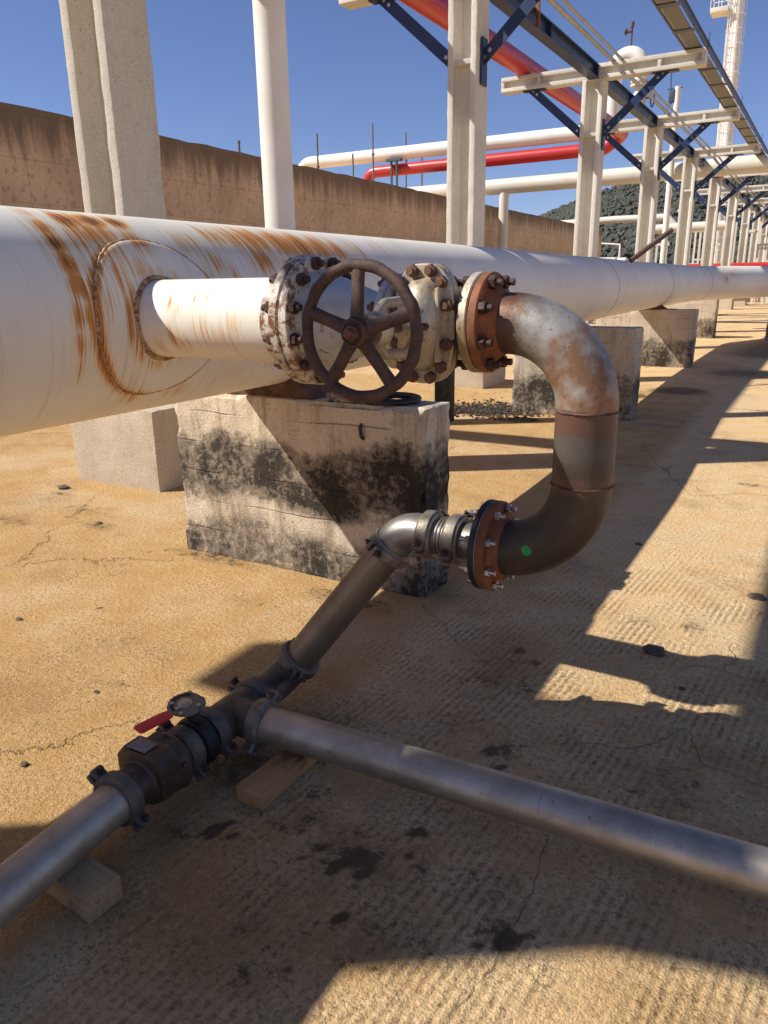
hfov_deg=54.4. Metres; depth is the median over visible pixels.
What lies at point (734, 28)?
light tower
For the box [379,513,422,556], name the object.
cast elbow
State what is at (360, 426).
iron loop
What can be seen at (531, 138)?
pipe
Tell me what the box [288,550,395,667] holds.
tilted tube
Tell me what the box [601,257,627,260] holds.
plant unit
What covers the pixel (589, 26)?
conduit
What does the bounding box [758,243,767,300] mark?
stand
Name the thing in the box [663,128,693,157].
steel girder
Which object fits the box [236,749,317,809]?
timber block
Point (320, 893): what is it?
ground
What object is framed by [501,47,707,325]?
rack frame
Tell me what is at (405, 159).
scaffold tube
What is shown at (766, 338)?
concrete pier
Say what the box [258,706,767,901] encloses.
metal tube
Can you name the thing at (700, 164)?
steel girder
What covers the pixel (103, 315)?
pipe
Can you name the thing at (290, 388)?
pipe saddle
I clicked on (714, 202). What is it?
rack frame
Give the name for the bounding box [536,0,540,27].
pipe bracket
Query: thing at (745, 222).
rack frame
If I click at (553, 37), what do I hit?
steel girder
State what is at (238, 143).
pipe stub
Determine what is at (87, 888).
timber block
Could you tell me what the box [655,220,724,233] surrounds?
white pipe
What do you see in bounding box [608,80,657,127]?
steel girder
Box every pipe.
[0,205,767,436]
[299,21,654,167]
[363,0,628,180]
[407,153,767,248]
[560,214,767,265]
[602,243,620,257]
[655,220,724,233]
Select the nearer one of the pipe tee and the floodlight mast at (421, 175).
the pipe tee
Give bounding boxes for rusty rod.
[629,228,673,262]
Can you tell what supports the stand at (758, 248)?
on the ground
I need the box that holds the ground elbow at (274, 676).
[256,658,300,701]
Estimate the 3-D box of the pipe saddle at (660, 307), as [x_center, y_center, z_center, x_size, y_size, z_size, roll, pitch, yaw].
[4.719,-3.650,13.306,0.600,0.065,0.300,9,20,29]
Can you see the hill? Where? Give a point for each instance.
(674, 205)
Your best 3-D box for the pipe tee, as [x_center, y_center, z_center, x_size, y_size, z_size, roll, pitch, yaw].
[-0.487,0.682,2.502,0.173,0.132,0.200,9,20,29]
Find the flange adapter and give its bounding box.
[457,499,496,588]
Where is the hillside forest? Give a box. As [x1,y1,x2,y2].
[538,175,767,263]
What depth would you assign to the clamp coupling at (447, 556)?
2.31 m
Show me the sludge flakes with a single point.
(489, 408)
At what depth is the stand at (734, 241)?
43.37 m
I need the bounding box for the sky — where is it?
[0,0,767,215]
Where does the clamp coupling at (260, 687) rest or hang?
attached to the pipe tee
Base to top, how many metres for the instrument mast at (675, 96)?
8.551 m
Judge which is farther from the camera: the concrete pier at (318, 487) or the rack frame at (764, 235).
the rack frame at (764, 235)
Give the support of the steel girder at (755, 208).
on the rack frame at (756, 225)
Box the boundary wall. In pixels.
[0,102,602,257]
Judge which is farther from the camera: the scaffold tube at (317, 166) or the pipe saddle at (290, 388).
the scaffold tube at (317, 166)
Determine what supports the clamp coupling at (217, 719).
attached to the butterfly valve at (189, 705)
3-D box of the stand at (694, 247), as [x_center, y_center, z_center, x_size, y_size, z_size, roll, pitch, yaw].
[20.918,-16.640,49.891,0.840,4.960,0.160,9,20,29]
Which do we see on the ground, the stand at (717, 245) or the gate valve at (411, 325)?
the stand at (717, 245)
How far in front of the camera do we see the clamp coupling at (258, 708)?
2.40 m
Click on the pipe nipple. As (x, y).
(436, 531)
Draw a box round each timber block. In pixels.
[45,855,122,922]
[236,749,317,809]
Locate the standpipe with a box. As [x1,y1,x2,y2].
[252,0,295,229]
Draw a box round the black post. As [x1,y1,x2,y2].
[435,369,454,421]
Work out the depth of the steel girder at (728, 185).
33.32 m
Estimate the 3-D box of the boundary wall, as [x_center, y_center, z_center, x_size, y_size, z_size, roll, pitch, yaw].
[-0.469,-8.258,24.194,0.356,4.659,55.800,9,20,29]
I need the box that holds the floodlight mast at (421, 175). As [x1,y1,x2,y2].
[421,158,422,185]
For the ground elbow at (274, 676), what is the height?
0.173 m
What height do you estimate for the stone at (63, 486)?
0.033 m
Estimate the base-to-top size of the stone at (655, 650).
0.031 m
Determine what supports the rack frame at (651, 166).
on the ground
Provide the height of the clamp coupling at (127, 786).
0.182 m
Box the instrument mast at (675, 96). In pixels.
[660,73,682,263]
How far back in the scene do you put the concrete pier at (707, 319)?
19.34 m
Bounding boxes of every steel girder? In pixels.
[489,0,598,79]
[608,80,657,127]
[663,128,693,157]
[698,158,718,177]
[722,179,735,191]
[739,193,749,203]
[752,204,759,211]
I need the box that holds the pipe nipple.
[430,517,447,554]
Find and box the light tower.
[710,0,746,262]
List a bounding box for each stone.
[20,761,28,766]
[57,484,69,488]
[642,644,664,656]
[747,593,766,600]
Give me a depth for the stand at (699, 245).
44.29 m
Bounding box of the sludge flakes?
[454,397,554,422]
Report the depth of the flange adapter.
2.24 m
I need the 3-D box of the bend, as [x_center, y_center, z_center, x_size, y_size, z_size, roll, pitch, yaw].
[0.437,-0.200,2.155,0.462,0.945,0.279,9,20,29]
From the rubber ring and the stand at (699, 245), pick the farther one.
the stand at (699, 245)
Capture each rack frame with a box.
[59,0,182,491]
[339,0,539,388]
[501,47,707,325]
[605,106,740,262]
[630,142,760,264]
[665,172,767,265]
[696,184,767,309]
[720,198,767,304]
[738,207,767,301]
[740,215,767,298]
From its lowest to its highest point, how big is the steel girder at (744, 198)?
0.273 m
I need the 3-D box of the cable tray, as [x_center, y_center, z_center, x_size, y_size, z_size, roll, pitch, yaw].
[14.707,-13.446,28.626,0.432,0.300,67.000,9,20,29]
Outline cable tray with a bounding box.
[651,0,767,154]
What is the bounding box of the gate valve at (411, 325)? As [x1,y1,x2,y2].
[301,258,484,401]
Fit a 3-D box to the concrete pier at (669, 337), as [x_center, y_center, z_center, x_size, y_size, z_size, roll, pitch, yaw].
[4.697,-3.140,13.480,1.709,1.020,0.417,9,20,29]
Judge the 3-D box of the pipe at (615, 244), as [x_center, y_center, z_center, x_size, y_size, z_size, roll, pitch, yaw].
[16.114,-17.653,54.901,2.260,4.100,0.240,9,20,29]
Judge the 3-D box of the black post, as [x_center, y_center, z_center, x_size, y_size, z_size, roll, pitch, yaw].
[0.672,-1.464,8.273,0.170,0.930,0.170,9,20,29]
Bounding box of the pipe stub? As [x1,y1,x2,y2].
[237,140,240,151]
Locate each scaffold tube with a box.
[316,133,319,168]
[352,154,353,176]
[371,123,374,180]
[405,132,406,187]
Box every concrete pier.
[175,393,449,597]
[512,326,643,420]
[596,308,698,367]
[665,299,719,337]
[764,318,767,342]
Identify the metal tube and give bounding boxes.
[0,785,129,929]
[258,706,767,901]
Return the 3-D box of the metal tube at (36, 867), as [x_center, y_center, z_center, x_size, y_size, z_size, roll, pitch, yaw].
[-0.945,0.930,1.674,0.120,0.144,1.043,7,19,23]
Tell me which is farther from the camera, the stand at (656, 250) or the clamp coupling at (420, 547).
the stand at (656, 250)
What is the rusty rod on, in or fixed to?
on the pipe at (103, 315)
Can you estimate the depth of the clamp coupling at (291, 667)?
2.64 m
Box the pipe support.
[385,158,402,185]
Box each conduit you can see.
[547,0,761,204]
[561,0,767,206]
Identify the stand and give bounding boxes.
[654,243,669,263]
[688,231,703,263]
[692,231,704,262]
[715,243,719,262]
[720,215,739,262]
[739,229,754,261]
[750,204,767,303]
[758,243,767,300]
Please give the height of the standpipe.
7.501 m
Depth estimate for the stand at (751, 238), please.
45.45 m
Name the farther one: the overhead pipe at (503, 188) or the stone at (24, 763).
the overhead pipe at (503, 188)
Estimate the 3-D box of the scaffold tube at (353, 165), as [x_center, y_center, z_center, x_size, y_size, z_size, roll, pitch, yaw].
[-1.012,-9.341,25.961,0.105,5.670,0.110,9,20,29]
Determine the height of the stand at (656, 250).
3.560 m
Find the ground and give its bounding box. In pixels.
[0,297,767,1023]
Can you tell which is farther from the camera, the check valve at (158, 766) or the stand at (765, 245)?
the stand at (765, 245)
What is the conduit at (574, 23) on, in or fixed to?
on the rack frame at (466, 56)
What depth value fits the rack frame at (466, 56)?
10.37 m
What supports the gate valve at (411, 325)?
attached to the flange
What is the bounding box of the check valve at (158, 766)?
[117,731,193,805]
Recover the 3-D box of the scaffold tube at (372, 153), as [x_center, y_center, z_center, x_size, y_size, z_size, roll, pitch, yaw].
[-0.350,-10.226,26.904,0.105,6.790,0.110,9,20,29]
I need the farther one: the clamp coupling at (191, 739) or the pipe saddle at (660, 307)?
the pipe saddle at (660, 307)
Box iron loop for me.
[358,423,364,439]
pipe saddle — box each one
[230,379,330,399]
[649,305,667,308]
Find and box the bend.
[452,272,619,590]
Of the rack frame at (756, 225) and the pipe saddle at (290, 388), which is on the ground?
the rack frame at (756, 225)
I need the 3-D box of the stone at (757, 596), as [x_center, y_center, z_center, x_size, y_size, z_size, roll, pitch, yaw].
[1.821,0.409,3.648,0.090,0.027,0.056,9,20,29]
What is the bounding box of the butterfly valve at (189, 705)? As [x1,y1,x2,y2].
[134,690,219,764]
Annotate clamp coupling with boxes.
[86,764,150,832]
[156,720,211,781]
[200,706,238,758]
[227,676,281,708]
[242,689,282,756]
[278,638,319,683]
[365,528,413,568]
[410,509,449,560]
[437,510,473,568]
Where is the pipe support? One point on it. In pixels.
(396, 160)
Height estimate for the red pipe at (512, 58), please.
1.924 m
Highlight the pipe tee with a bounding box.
[210,685,260,738]
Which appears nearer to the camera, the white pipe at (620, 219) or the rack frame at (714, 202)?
the rack frame at (714, 202)
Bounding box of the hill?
[600,180,767,260]
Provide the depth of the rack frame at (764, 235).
52.01 m
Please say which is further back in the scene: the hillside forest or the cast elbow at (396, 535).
the hillside forest
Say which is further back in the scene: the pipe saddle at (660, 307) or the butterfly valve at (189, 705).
the pipe saddle at (660, 307)
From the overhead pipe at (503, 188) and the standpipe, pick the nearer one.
the standpipe
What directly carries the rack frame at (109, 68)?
on the ground
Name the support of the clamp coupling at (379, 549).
attached to the tilted tube at (354, 592)
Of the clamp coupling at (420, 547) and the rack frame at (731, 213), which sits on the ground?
the rack frame at (731, 213)
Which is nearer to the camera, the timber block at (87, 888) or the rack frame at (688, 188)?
the timber block at (87, 888)
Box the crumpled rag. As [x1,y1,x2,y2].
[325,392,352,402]
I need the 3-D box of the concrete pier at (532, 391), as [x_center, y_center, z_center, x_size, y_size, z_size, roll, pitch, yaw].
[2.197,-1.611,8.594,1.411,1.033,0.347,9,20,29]
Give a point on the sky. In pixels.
(349, 71)
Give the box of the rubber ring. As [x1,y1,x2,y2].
[365,392,421,405]

